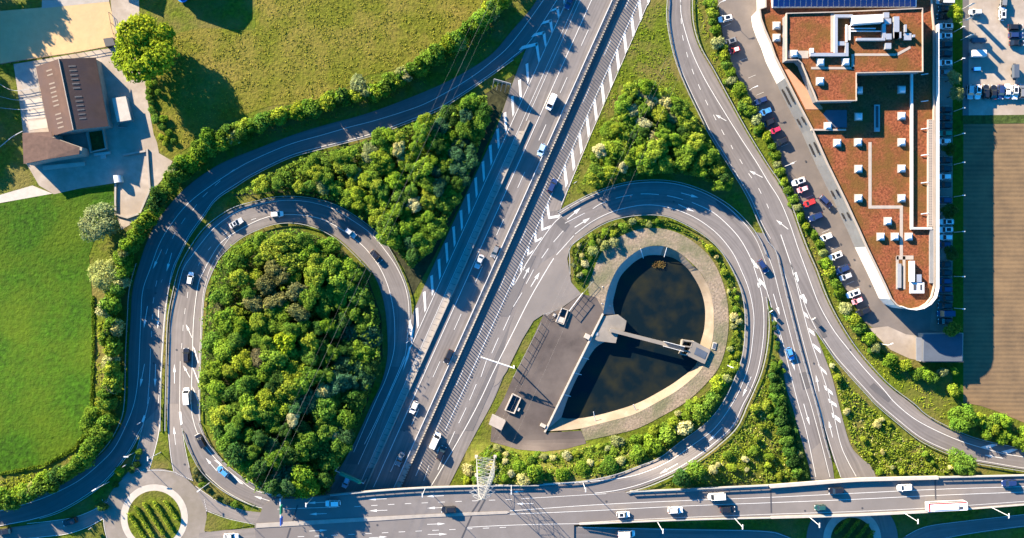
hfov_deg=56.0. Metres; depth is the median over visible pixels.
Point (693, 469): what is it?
shrub
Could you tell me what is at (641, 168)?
broadleaf tree
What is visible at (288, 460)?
broadleaf tree
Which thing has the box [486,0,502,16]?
broadleaf tree
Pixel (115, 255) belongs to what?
hedge bush
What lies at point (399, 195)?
broadleaf tree
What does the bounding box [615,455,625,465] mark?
shrub
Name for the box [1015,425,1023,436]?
shrub
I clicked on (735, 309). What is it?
shrub
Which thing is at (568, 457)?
shrub
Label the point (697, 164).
broadleaf tree
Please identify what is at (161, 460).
grass island
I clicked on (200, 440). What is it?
car
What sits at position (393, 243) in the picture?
broadleaf tree
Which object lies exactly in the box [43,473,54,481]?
hedge bush
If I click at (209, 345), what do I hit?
broadleaf tree
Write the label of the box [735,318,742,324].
shrub
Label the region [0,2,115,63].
riding arena
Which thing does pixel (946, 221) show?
parked car
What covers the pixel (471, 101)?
broadleaf tree
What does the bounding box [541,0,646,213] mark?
hatched road marking
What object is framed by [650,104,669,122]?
broadleaf tree
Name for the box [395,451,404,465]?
car
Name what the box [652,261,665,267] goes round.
water weed
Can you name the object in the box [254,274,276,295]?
broadleaf tree
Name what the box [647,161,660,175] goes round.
broadleaf tree
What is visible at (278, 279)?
broadleaf tree
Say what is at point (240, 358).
broadleaf tree
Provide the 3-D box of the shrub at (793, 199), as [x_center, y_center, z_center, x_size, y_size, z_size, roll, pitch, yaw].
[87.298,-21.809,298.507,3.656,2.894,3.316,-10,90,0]
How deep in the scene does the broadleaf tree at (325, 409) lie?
287.49 m
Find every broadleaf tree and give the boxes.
[78,405,110,437]
[109,11,180,83]
[197,368,222,393]
[201,331,225,353]
[204,359,224,377]
[205,379,227,403]
[206,396,220,411]
[208,405,231,427]
[209,284,234,306]
[212,302,224,312]
[212,337,235,361]
[213,306,236,335]
[213,424,226,439]
[215,428,242,451]
[220,384,241,405]
[222,245,249,273]
[222,364,238,378]
[223,442,249,467]
[224,401,246,421]
[224,422,240,437]
[227,305,243,317]
[228,268,249,285]
[228,331,247,348]
[229,316,249,333]
[231,349,252,375]
[231,414,243,431]
[234,375,260,394]
[236,451,256,473]
[237,241,255,257]
[238,390,256,410]
[240,321,258,343]
[240,427,256,442]
[241,286,257,298]
[241,295,262,312]
[242,404,264,421]
[243,443,262,460]
[243,465,260,478]
[248,268,262,287]
[248,348,264,367]
[248,361,261,375]
[249,312,266,330]
[250,333,261,348]
[251,174,270,194]
[251,429,267,446]
[251,456,269,475]
[252,252,267,267]
[253,231,266,252]
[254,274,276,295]
[254,386,277,409]
[255,360,279,383]
[255,409,280,428]
[256,321,278,340]
[257,335,272,348]
[257,342,289,367]
[258,304,276,325]
[259,238,286,260]
[262,290,287,310]
[262,437,281,455]
[263,476,282,495]
[264,259,280,277]
[264,382,275,394]
[264,449,284,470]
[265,420,280,432]
[268,319,286,336]
[268,368,286,388]
[268,401,290,420]
[270,232,300,252]
[270,461,298,486]
[272,176,284,189]
[272,265,290,285]
[272,331,296,357]
[272,379,299,401]
[274,170,294,188]
[274,299,293,322]
[275,359,293,372]
[276,251,306,275]
[277,422,292,436]
[278,445,301,466]
[280,478,295,495]
[281,322,299,336]
[281,359,305,383]
[282,396,296,407]
[282,435,298,451]
[282,462,319,499]
[284,345,303,366]
[285,282,307,301]
[286,412,300,428]
[287,272,301,284]
[287,302,310,321]
[287,399,302,415]
[292,179,303,192]
[293,377,308,394]
[293,419,310,433]
[294,319,311,335]
[294,446,310,461]
[295,232,311,248]
[295,238,319,262]
[295,431,319,451]
[297,290,315,310]
[298,165,313,176]
[298,332,318,352]
[298,347,319,365]
[298,386,317,414]
[299,364,324,387]
[301,180,316,192]
[303,264,326,288]
[306,153,318,167]
[306,252,327,269]
[307,165,324,182]
[307,281,325,299]
[307,438,332,461]
[308,396,338,420]
[309,320,322,335]
[311,423,332,442]
[313,150,333,170]
[313,302,329,318]
[313,415,327,425]
[314,382,329,399]
[315,181,330,194]
[315,450,338,470]
[316,236,342,254]
[316,338,328,356]
[316,348,330,366]
[317,317,334,333]
[317,471,331,487]
[318,286,337,311]
[319,166,333,185]
[319,256,341,279]
[321,367,334,382]
[324,419,338,433]
[325,273,353,297]
[325,343,340,361]
[325,369,349,397]
[327,180,345,196]
[327,321,341,338]
[329,431,339,442]
[330,148,352,163]
[330,438,352,458]
[331,390,346,407]
[332,291,347,310]
[332,356,353,374]
[333,160,347,173]
[334,256,357,279]
[334,312,351,327]
[334,409,355,429]
[336,340,354,357]
[337,426,354,443]
[338,301,360,320]
[340,188,353,207]
[340,322,358,342]
[340,389,365,409]
[343,146,356,159]
[343,160,358,177]
[345,177,360,190]
[345,374,358,389]
[346,168,363,180]
[347,268,362,282]
[347,284,370,308]
[349,186,367,200]
[349,355,357,362]
[350,73,365,91]
[351,312,376,335]
[352,200,365,209]
[352,338,375,364]
[352,356,364,373]
[352,368,375,391]
[356,326,382,351]
[357,172,371,187]
[360,160,385,179]
[360,299,376,315]
[361,142,378,152]
[361,150,374,163]
[362,195,374,205]
[362,356,381,376]
[363,203,377,214]
[368,206,385,225]
[369,149,391,168]
[369,177,382,195]
[371,127,387,145]
[374,191,393,209]
[375,213,399,235]
[376,229,401,249]
[378,185,389,198]
[380,141,393,157]
[380,158,395,172]
[382,127,395,142]
[383,168,406,190]
[383,209,396,220]
[389,202,402,217]
[391,140,405,156]
[391,188,409,206]
[394,131,405,142]
[396,150,405,161]
[397,160,408,171]
[397,207,414,219]
[398,217,414,239]
[404,150,419,163]
[404,184,417,198]
[404,196,421,212]
[404,235,416,250]
[405,161,416,173]
[406,173,418,187]
[406,247,418,261]
[408,141,422,157]
[409,212,427,231]
[411,155,433,178]
[411,232,422,242]
[412,130,426,142]
[413,120,429,134]
[413,236,435,256]
[415,223,428,238]
[417,112,434,125]
[417,175,438,192]
[419,188,438,210]
[420,134,437,150]
[421,210,434,222]
[427,217,448,238]
[428,154,437,164]
[429,117,450,135]
[430,129,443,138]
[430,138,445,154]
[431,166,440,177]
[432,177,446,197]
[433,153,456,175]
[435,143,452,160]
[435,194,454,213]
[440,104,459,129]
[440,175,450,188]
[443,183,456,196]
[444,129,456,145]
[446,191,462,205]
[447,146,463,161]
[448,160,467,179]
[450,136,470,150]
[450,174,463,190]
[455,121,473,138]
[459,92,480,116]
[459,107,472,122]
[460,152,478,168]
[460,171,470,187]
[464,143,476,156]
[467,118,485,141]
[471,8,492,27]
[473,114,491,129]
[474,102,492,117]
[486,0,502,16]
[495,0,509,8]
[586,172,604,187]
[590,151,599,161]
[590,163,600,173]
[592,143,606,157]
[595,166,604,177]
[599,120,619,139]
[602,141,618,160]
[603,156,614,169]
[604,165,619,177]
[607,139,624,151]
[611,123,621,133]
[612,151,627,166]
[613,100,634,113]
[614,167,624,182]
[615,129,632,150]
[617,109,628,120]
[618,91,632,104]
[618,161,627,173]
[619,118,633,132]
[621,82,637,100]
[621,155,634,166]
[623,142,636,158]
[627,103,640,118]
[628,110,636,123]
[629,131,637,140]
[630,121,641,132]
[633,149,651,168]
[634,88,645,98]
[634,132,648,148]
[634,144,644,156]
[635,96,648,105]
[635,117,652,129]
[637,78,655,95]
[637,165,647,173]
[638,102,650,115]
[638,127,650,137]
[644,94,657,111]
[645,137,668,163]
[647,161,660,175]
[648,130,658,144]
[649,86,657,96]
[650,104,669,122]
[654,127,670,140]
[656,86,667,99]
[657,93,672,110]
[657,153,673,171]
[658,121,676,133]
[665,132,685,146]
[667,110,679,123]
[669,96,680,104]
[670,98,689,115]
[672,146,681,156]
[674,143,696,169]
[675,109,689,126]
[676,124,687,135]
[678,160,689,170]
[680,115,697,131]
[681,130,696,141]
[683,132,704,151]
[690,155,705,176]
[693,150,703,160]
[696,168,707,176]
[697,142,714,156]
[699,147,720,168]
[707,165,713,175]
[710,180,724,190]
[711,161,726,175]
[718,173,728,181]
[719,178,732,190]
[940,141,955,155]
[940,203,959,218]
[942,321,961,336]
[944,245,958,260]
[945,70,961,85]
[946,4,962,22]
[946,447,977,475]
[947,86,963,100]
[947,403,978,432]
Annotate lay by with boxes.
[493,246,580,386]
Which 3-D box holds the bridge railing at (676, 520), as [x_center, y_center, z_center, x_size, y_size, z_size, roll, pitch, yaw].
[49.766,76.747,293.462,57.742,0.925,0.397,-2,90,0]
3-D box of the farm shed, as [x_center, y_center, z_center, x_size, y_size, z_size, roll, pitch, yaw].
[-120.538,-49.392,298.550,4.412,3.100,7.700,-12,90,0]
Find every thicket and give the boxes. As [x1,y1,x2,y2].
[460,356,738,482]
[572,219,740,359]
[669,359,802,485]
[826,353,963,473]
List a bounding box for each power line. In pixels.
[231,8,478,532]
[246,1,490,519]
[251,19,489,524]
[470,12,687,489]
[477,7,694,484]
[498,8,710,474]
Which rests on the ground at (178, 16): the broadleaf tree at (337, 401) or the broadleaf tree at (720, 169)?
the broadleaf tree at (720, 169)
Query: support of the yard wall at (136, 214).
on the farm yard at (136, 134)
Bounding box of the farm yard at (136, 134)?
[14,0,171,229]
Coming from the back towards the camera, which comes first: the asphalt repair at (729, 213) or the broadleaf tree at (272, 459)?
the asphalt repair at (729, 213)
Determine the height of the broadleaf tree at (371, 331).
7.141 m
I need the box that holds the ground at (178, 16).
[0,0,1023,537]
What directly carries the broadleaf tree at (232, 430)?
on the woodland floor at (379, 326)
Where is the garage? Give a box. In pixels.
[916,332,963,361]
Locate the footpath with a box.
[963,0,968,114]
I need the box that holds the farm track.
[0,186,51,202]
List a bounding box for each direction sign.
[280,496,282,525]
[335,467,366,483]
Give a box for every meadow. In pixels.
[0,186,113,471]
[146,0,487,157]
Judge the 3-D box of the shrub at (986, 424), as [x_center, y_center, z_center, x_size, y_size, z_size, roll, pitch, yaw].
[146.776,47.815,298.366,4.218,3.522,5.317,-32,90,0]
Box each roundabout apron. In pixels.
[121,484,187,537]
[823,516,880,537]
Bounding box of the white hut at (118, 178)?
[113,175,123,182]
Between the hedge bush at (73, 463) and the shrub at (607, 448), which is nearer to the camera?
the hedge bush at (73, 463)
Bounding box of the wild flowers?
[470,222,946,485]
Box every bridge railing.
[331,485,538,495]
[581,518,769,524]
[630,485,767,492]
[939,475,1023,477]
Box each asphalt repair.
[144,289,152,315]
[177,269,187,295]
[346,367,402,463]
[400,410,417,430]
[426,434,458,484]
[462,316,513,430]
[467,202,510,281]
[500,256,535,315]
[526,101,561,157]
[555,217,569,231]
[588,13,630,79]
[716,199,734,218]
[799,371,809,388]
[812,443,828,478]
[813,318,826,337]
[870,383,891,401]
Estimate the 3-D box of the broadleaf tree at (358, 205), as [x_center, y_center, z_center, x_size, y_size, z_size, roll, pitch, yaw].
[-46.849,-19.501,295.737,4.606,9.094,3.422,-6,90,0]
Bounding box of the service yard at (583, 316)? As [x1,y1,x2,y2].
[491,294,602,451]
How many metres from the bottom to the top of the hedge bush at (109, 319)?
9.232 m
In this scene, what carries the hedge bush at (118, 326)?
on the ground at (178, 16)
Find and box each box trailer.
[968,50,986,57]
[969,38,986,42]
[971,67,981,70]
[1011,63,1018,79]
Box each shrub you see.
[97,501,108,510]
[111,481,118,487]
[114,466,124,476]
[127,466,135,473]
[132,461,140,468]
[135,448,142,455]
[144,88,152,94]
[145,80,153,86]
[145,94,151,100]
[148,106,154,113]
[150,112,158,123]
[154,89,160,95]
[157,133,164,139]
[158,123,166,130]
[159,115,168,122]
[164,129,172,135]
[192,467,198,474]
[198,482,205,487]
[212,494,219,499]
[222,497,229,504]
[230,500,238,508]
[460,463,474,475]
[462,475,470,484]
[471,476,478,483]
[478,468,486,478]
[483,449,493,461]
[485,460,497,470]
[493,443,502,452]
[493,451,501,462]
[501,474,508,480]
[507,469,515,477]
[513,459,525,473]
[516,473,529,487]
[526,464,544,482]
[528,455,535,464]
[534,450,540,457]
[539,454,548,459]
[549,455,556,461]
[554,467,569,482]
[562,450,571,460]
[572,450,581,456]
[574,461,590,474]
[576,272,583,278]
[581,260,588,267]
[587,232,593,239]
[587,245,598,255]
[587,459,593,466]
[588,239,595,247]
[594,461,601,466]
[599,455,618,474]
[600,240,609,250]
[601,228,608,235]
[604,445,610,451]
[608,230,616,237]
[609,237,619,247]
[609,447,617,455]
[610,434,625,446]
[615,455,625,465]
[618,222,627,232]
[629,218,636,224]
[629,444,645,462]
[630,433,642,444]
[643,433,662,455]
[645,220,652,226]
[648,425,658,435]
[658,423,675,443]
[667,417,680,428]
[672,468,690,488]
[674,410,680,416]
[675,420,693,435]
[681,411,690,420]
[684,399,694,411]
[685,460,705,479]
[692,396,700,403]
[692,403,710,421]
[702,392,720,410]
[704,8,718,17]
[705,244,713,251]
[706,0,716,7]
[708,18,716,25]
[708,464,717,473]
[709,374,727,392]
[710,36,725,49]
[711,24,720,34]
[718,49,730,61]
[720,60,732,69]
[720,268,728,275]
[721,43,728,49]
[722,374,732,382]
[722,450,731,460]
[725,67,735,76]
[725,76,737,84]
[726,346,733,351]
[726,464,736,471]
[729,312,737,321]
[729,360,739,371]
[731,81,747,98]
[732,306,738,312]
[733,351,740,357]
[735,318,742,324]
[737,100,748,110]
[741,94,751,106]
[741,456,748,461]
[743,105,758,115]
[747,445,758,456]
[750,403,760,414]
[751,113,761,124]
[753,436,759,442]
[754,123,764,132]
[755,423,765,430]
[762,130,770,141]
[762,399,770,412]
[764,453,774,460]
[764,462,771,467]
[766,412,774,419]
[768,142,776,150]
[768,372,778,381]
[769,382,782,392]
[769,391,785,405]
[770,150,780,160]
[770,361,779,371]
[773,161,780,168]
[773,167,785,176]
[773,403,786,416]
[774,344,779,350]
[774,424,791,436]
[775,414,787,427]
[775,472,782,479]
[778,434,793,446]
[780,176,787,186]
[782,445,796,458]
[783,186,793,194]
[786,455,799,467]
[787,193,799,203]
[792,203,801,210]
[792,467,803,476]
[797,212,803,221]
[797,449,802,458]
[802,222,809,230]
[810,230,818,240]
[814,238,824,247]
[818,248,828,257]
[821,257,832,269]
[823,265,835,277]
[828,277,841,290]
[833,373,841,381]
[834,287,844,297]
[839,302,852,314]
[842,311,853,320]
[842,408,850,415]
[848,313,861,325]
[849,322,866,333]
[861,332,875,345]
[871,343,880,352]
[872,419,880,428]
[876,467,881,474]
[882,353,899,368]
[897,359,912,370]
[899,468,904,474]
[909,367,922,380]
[919,366,933,381]
[922,450,929,457]
[927,371,939,385]
[936,367,948,376]
[947,383,959,396]
[950,366,958,374]
[970,411,985,425]
[979,414,992,430]
[979,428,992,440]
[989,413,1000,424]
[990,424,1001,434]
[995,426,1012,445]
[997,413,1012,428]
[1009,434,1022,449]
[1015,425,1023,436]
[1018,436,1023,451]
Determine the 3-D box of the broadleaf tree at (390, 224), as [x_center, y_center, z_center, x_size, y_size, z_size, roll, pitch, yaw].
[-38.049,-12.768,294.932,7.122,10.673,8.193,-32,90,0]
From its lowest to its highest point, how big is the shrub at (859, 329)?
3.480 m
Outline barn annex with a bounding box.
[22,132,88,165]
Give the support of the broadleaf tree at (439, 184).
on the woodland floor at (496, 99)
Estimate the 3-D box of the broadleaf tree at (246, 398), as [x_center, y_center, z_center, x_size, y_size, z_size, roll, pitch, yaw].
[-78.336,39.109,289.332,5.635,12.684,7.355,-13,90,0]
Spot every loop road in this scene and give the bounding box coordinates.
[166,197,413,507]
[181,404,290,507]
[527,181,781,492]
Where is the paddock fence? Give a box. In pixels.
[0,46,105,64]
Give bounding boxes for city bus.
[925,500,967,511]
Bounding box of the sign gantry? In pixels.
[480,357,514,368]
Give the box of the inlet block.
[592,314,625,342]
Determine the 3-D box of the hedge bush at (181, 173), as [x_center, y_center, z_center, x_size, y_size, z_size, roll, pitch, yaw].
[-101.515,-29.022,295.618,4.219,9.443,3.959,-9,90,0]
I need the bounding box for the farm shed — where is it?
[112,96,133,121]
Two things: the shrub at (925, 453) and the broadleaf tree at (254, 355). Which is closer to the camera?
the broadleaf tree at (254, 355)
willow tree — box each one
[77,201,120,242]
[87,256,123,292]
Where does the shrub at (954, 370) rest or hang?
on the turf strip at (958, 189)
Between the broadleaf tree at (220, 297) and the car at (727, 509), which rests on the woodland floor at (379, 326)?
the broadleaf tree at (220, 297)
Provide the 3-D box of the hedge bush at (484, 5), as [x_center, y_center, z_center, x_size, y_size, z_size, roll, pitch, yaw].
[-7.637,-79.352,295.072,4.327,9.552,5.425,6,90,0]
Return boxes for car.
[0,528,11,535]
[62,516,77,525]
[182,348,189,362]
[186,272,194,284]
[195,433,206,448]
[217,465,229,477]
[223,533,238,537]
[229,218,243,228]
[270,211,283,216]
[325,500,340,507]
[341,478,349,488]
[344,227,355,238]
[369,249,381,262]
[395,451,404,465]
[410,400,418,413]
[436,445,446,460]
[441,506,455,513]
[443,349,453,363]
[474,254,484,268]
[491,245,499,257]
[537,143,545,155]
[547,178,557,192]
[564,0,572,9]
[616,511,629,517]
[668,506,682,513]
[718,14,732,22]
[720,505,734,512]
[725,37,737,45]
[729,46,740,53]
[754,96,767,104]
[757,259,768,273]
[759,107,772,115]
[763,118,775,126]
[769,126,780,133]
[775,137,787,145]
[785,347,794,360]
[791,176,805,185]
[797,185,808,192]
[803,198,815,206]
[808,212,823,221]
[814,504,825,509]
[819,195,832,207]
[819,232,832,240]
[828,251,843,260]
[828,487,843,494]
[836,264,850,273]
[839,272,852,280]
[846,289,861,297]
[851,296,862,304]
[856,307,870,315]
[897,484,912,491]
[936,0,954,4]
[936,14,949,19]
[936,310,955,316]
[937,5,948,11]
[937,302,952,308]
[937,318,952,324]
[938,294,952,301]
[939,22,952,29]
[939,32,952,39]
[939,42,952,47]
[939,50,951,57]
[939,59,952,66]
[939,68,950,75]
[939,107,951,112]
[939,114,952,120]
[939,122,952,128]
[939,130,952,136]
[939,138,950,144]
[939,156,952,162]
[939,166,951,171]
[939,173,951,179]
[939,181,951,187]
[939,197,951,203]
[939,219,953,224]
[939,226,953,232]
[939,234,952,239]
[939,241,950,247]
[939,261,951,267]
[939,269,951,275]
[939,277,951,284]
[939,285,952,292]
[966,84,974,98]
[968,8,981,15]
[973,84,981,98]
[981,84,989,98]
[989,85,996,99]
[997,84,1004,98]
[998,6,1005,20]
[999,0,1006,7]
[1001,479,1016,485]
[1004,84,1010,98]
[1007,23,1022,30]
[1008,31,1022,38]
[1009,39,1023,45]
[1010,85,1018,99]
[1018,84,1023,98]
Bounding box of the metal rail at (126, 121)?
[117,104,134,127]
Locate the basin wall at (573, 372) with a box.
[544,313,603,432]
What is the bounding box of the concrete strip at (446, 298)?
[368,131,523,467]
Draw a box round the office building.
[751,0,938,309]
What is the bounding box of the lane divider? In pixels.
[364,120,529,490]
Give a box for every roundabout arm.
[0,500,105,537]
[122,404,159,478]
[166,404,192,480]
[196,487,260,523]
[199,528,254,537]
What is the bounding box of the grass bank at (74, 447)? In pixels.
[0,295,94,475]
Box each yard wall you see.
[114,183,116,213]
[115,213,139,218]
[122,150,145,155]
[139,149,150,212]
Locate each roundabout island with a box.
[127,491,180,537]
[831,518,873,537]
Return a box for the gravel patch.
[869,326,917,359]
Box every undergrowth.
[0,6,505,510]
[197,228,381,498]
[238,95,488,268]
[582,78,733,191]
[708,4,913,371]
[770,352,808,477]
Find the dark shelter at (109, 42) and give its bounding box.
[103,37,115,46]
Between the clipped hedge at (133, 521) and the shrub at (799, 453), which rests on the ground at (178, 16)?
the shrub at (799, 453)
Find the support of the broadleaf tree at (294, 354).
on the woodland floor at (379, 326)
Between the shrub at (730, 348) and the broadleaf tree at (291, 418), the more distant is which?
the shrub at (730, 348)
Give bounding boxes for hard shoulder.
[570,206,752,472]
[682,0,1023,455]
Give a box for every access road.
[574,526,789,537]
[904,514,1023,537]
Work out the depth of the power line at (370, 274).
277.32 m
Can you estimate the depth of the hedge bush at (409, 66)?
293.57 m
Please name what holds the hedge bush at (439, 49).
on the ground at (178, 16)
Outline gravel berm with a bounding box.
[581,228,728,440]
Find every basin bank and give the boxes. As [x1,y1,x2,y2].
[547,246,713,430]
[547,315,603,428]
[603,246,662,314]
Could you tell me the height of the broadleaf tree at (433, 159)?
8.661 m
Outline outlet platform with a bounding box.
[678,339,709,363]
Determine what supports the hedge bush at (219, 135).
on the ground at (178, 16)
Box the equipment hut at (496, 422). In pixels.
[489,414,505,429]
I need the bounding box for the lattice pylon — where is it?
[469,455,495,499]
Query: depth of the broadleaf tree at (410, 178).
293.56 m
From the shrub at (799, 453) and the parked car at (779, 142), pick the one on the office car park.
the parked car at (779, 142)
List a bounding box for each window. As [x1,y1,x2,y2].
[781,89,789,104]
[786,86,794,101]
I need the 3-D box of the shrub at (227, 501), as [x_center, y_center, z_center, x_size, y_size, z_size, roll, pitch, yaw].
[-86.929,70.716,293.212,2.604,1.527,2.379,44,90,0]
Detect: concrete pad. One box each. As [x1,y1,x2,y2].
[20,70,39,98]
[23,98,42,108]
[26,109,44,118]
[28,119,47,129]
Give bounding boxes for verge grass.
[468,353,953,485]
[567,4,739,354]
[695,1,949,417]
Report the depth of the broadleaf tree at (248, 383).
284.94 m
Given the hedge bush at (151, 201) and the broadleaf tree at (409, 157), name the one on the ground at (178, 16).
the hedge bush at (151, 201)
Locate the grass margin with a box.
[963,115,1023,123]
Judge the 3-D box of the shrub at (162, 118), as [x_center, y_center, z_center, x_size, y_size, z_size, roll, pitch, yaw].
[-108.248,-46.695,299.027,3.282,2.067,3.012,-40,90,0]
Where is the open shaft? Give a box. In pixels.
[505,393,520,413]
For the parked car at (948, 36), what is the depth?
298.53 m
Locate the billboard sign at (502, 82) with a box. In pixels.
[492,79,510,92]
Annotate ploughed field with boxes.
[963,123,1023,421]
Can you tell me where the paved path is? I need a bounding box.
[42,0,108,7]
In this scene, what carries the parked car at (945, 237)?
on the parking lane
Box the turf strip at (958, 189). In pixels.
[953,0,962,401]
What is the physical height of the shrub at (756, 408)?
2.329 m
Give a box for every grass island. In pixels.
[76,522,104,537]
[150,404,171,469]
[204,513,252,531]
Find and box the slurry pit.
[86,129,107,152]
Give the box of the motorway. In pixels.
[351,0,649,491]
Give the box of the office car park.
[718,0,948,335]
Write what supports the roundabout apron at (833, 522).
on the roundabout road at (813, 533)
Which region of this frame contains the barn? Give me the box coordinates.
[36,57,112,136]
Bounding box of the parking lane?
[930,0,952,332]
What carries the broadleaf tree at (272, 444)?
on the woodland floor at (379, 326)
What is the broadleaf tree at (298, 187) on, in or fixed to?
on the woodland floor at (496, 99)
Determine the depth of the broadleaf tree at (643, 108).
293.57 m
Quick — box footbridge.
[609,328,684,351]
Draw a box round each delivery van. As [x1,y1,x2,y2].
[182,387,190,404]
[429,432,440,449]
[546,93,557,110]
[618,529,634,537]
[708,492,725,500]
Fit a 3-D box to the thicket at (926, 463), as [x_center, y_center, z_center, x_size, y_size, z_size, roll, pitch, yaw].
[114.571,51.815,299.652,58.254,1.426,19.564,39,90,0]
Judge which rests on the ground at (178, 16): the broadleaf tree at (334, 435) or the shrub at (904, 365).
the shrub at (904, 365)
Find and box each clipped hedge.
[126,513,146,537]
[133,505,154,536]
[142,502,165,535]
[152,501,172,529]
[163,500,178,519]
[834,518,850,533]
[842,520,861,537]
[855,524,868,537]
[867,530,874,537]
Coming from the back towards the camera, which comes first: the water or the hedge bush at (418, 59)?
the water
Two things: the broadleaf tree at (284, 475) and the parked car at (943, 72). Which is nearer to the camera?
the broadleaf tree at (284, 475)
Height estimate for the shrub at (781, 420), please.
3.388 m
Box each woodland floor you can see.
[204,229,382,493]
[234,74,514,295]
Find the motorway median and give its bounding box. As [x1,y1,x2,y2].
[394,0,618,487]
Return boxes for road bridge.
[255,474,1023,537]
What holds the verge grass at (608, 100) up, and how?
on the ground at (178, 16)
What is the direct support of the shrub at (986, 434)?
on the ground at (178, 16)
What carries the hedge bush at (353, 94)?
on the ground at (178, 16)
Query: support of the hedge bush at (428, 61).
on the ground at (178, 16)
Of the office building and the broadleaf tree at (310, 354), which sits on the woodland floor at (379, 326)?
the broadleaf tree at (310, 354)
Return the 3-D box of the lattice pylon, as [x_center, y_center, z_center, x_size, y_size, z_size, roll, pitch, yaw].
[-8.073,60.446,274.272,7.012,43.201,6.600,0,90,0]
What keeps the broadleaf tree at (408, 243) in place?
on the woodland floor at (496, 99)
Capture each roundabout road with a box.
[27,422,250,537]
[807,515,897,537]
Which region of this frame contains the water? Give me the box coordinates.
[562,255,704,418]
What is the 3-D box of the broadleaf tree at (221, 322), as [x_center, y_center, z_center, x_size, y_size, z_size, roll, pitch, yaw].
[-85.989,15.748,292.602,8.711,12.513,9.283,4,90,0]
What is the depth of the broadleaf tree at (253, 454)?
284.05 m
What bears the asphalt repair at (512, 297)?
on the motorway
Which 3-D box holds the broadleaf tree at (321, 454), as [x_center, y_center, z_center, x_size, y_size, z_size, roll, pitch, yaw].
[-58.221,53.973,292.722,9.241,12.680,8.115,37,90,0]
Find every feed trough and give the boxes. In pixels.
[43,162,84,169]
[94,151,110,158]
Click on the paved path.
(51, 3)
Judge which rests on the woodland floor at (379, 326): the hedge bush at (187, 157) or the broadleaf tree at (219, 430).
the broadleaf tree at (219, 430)
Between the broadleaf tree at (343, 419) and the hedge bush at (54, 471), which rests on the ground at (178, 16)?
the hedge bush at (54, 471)
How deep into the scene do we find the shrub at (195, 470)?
292.57 m
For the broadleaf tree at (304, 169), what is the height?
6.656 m
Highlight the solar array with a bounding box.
[771,0,916,7]
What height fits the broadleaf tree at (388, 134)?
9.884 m
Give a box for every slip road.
[0,0,557,525]
[668,0,1023,476]
[755,232,833,531]
[784,276,888,531]
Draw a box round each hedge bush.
[0,486,9,507]
[0,489,12,501]
[1,490,20,511]
[11,483,29,502]
[14,492,34,503]
[17,486,33,501]
[26,481,32,492]
[29,477,47,495]
[32,469,47,487]
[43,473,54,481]
[44,482,59,493]
[47,464,65,485]
[56,465,74,480]
[67,462,76,473]
[70,456,82,468]
[72,452,95,468]
[74,466,84,472]
[78,446,94,460]
[80,441,103,453]
[84,436,103,451]
[89,422,110,437]
[91,425,112,442]
[95,302,110,317]
[96,395,115,411]
[97,297,120,310]
[97,389,111,399]
[97,414,118,426]
[98,335,109,345]
[100,329,112,337]
[100,378,123,394]
[101,356,120,370]
[101,370,123,388]
[102,296,122,314]
[102,345,122,356]
[102,363,119,373]
[103,395,118,405]
[104,288,121,297]
[104,318,125,339]
[104,359,120,369]
[104,371,124,378]
[105,306,115,316]
[105,316,119,331]
[106,334,120,343]
[106,340,122,357]
[108,283,124,295]
[112,265,128,279]
[113,251,126,266]
[114,277,131,288]
[115,257,129,264]
[117,264,134,277]
[118,236,139,255]
[118,249,129,257]
[119,254,133,267]
[121,237,132,253]
[126,226,144,243]
[126,232,145,244]
[130,219,143,230]
[137,212,158,226]
[139,214,153,229]
[145,195,167,211]
[147,201,164,217]
[149,185,168,200]
[153,185,167,200]
[162,170,180,190]
[163,175,180,185]
[167,160,179,170]
[169,169,186,182]
[172,168,190,180]
[173,155,200,172]
[174,154,187,168]
[186,157,199,173]
[188,148,206,162]
[190,138,198,147]
[192,142,207,153]
[192,146,208,162]
[198,136,217,157]
[199,127,215,141]
[214,129,228,144]
[214,137,228,150]
[215,129,224,139]
[220,124,232,134]
[224,133,239,146]
[225,130,240,143]
[230,121,246,135]
[235,117,248,136]
[235,128,249,142]
[244,121,259,133]
[247,118,259,128]
[252,112,268,131]
[255,125,267,133]
[260,111,274,126]
[270,106,288,125]
[270,107,283,122]
[287,110,295,119]
[290,100,307,120]
[295,105,304,112]
[301,98,317,116]
[306,102,323,119]
[308,98,319,114]
[319,90,335,111]
[323,89,336,105]
[334,87,350,105]
[334,88,352,106]
[349,89,365,102]
[357,85,370,96]
[365,84,378,99]
[369,86,383,102]
[375,83,390,98]
[378,80,395,92]
[381,72,395,85]
[393,75,405,87]
[394,65,407,75]
[394,71,407,87]
[402,73,413,81]
[406,63,417,73]
[412,61,422,74]
[414,55,429,69]
[415,64,427,78]
[420,49,433,68]
[424,50,433,62]
[427,44,446,54]
[430,51,443,63]
[433,56,444,65]
[439,33,458,53]
[446,40,454,50]
[450,31,467,54]
[454,29,468,44]
[456,40,466,50]
[459,17,474,38]
[470,23,478,33]
[472,22,488,34]
[481,0,491,13]
[489,0,499,20]
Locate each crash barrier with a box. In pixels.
[39,425,143,518]
[93,263,136,459]
[160,59,513,430]
[165,196,410,425]
[182,431,254,505]
[198,422,298,497]
[199,223,370,420]
[544,215,745,483]
[558,180,765,253]
[626,297,769,492]
[666,0,829,457]
[692,0,1016,447]
[815,331,1023,471]
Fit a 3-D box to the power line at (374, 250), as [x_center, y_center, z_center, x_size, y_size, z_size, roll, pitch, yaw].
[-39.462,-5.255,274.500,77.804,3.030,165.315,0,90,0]
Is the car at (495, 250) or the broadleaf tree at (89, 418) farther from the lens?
the car at (495, 250)

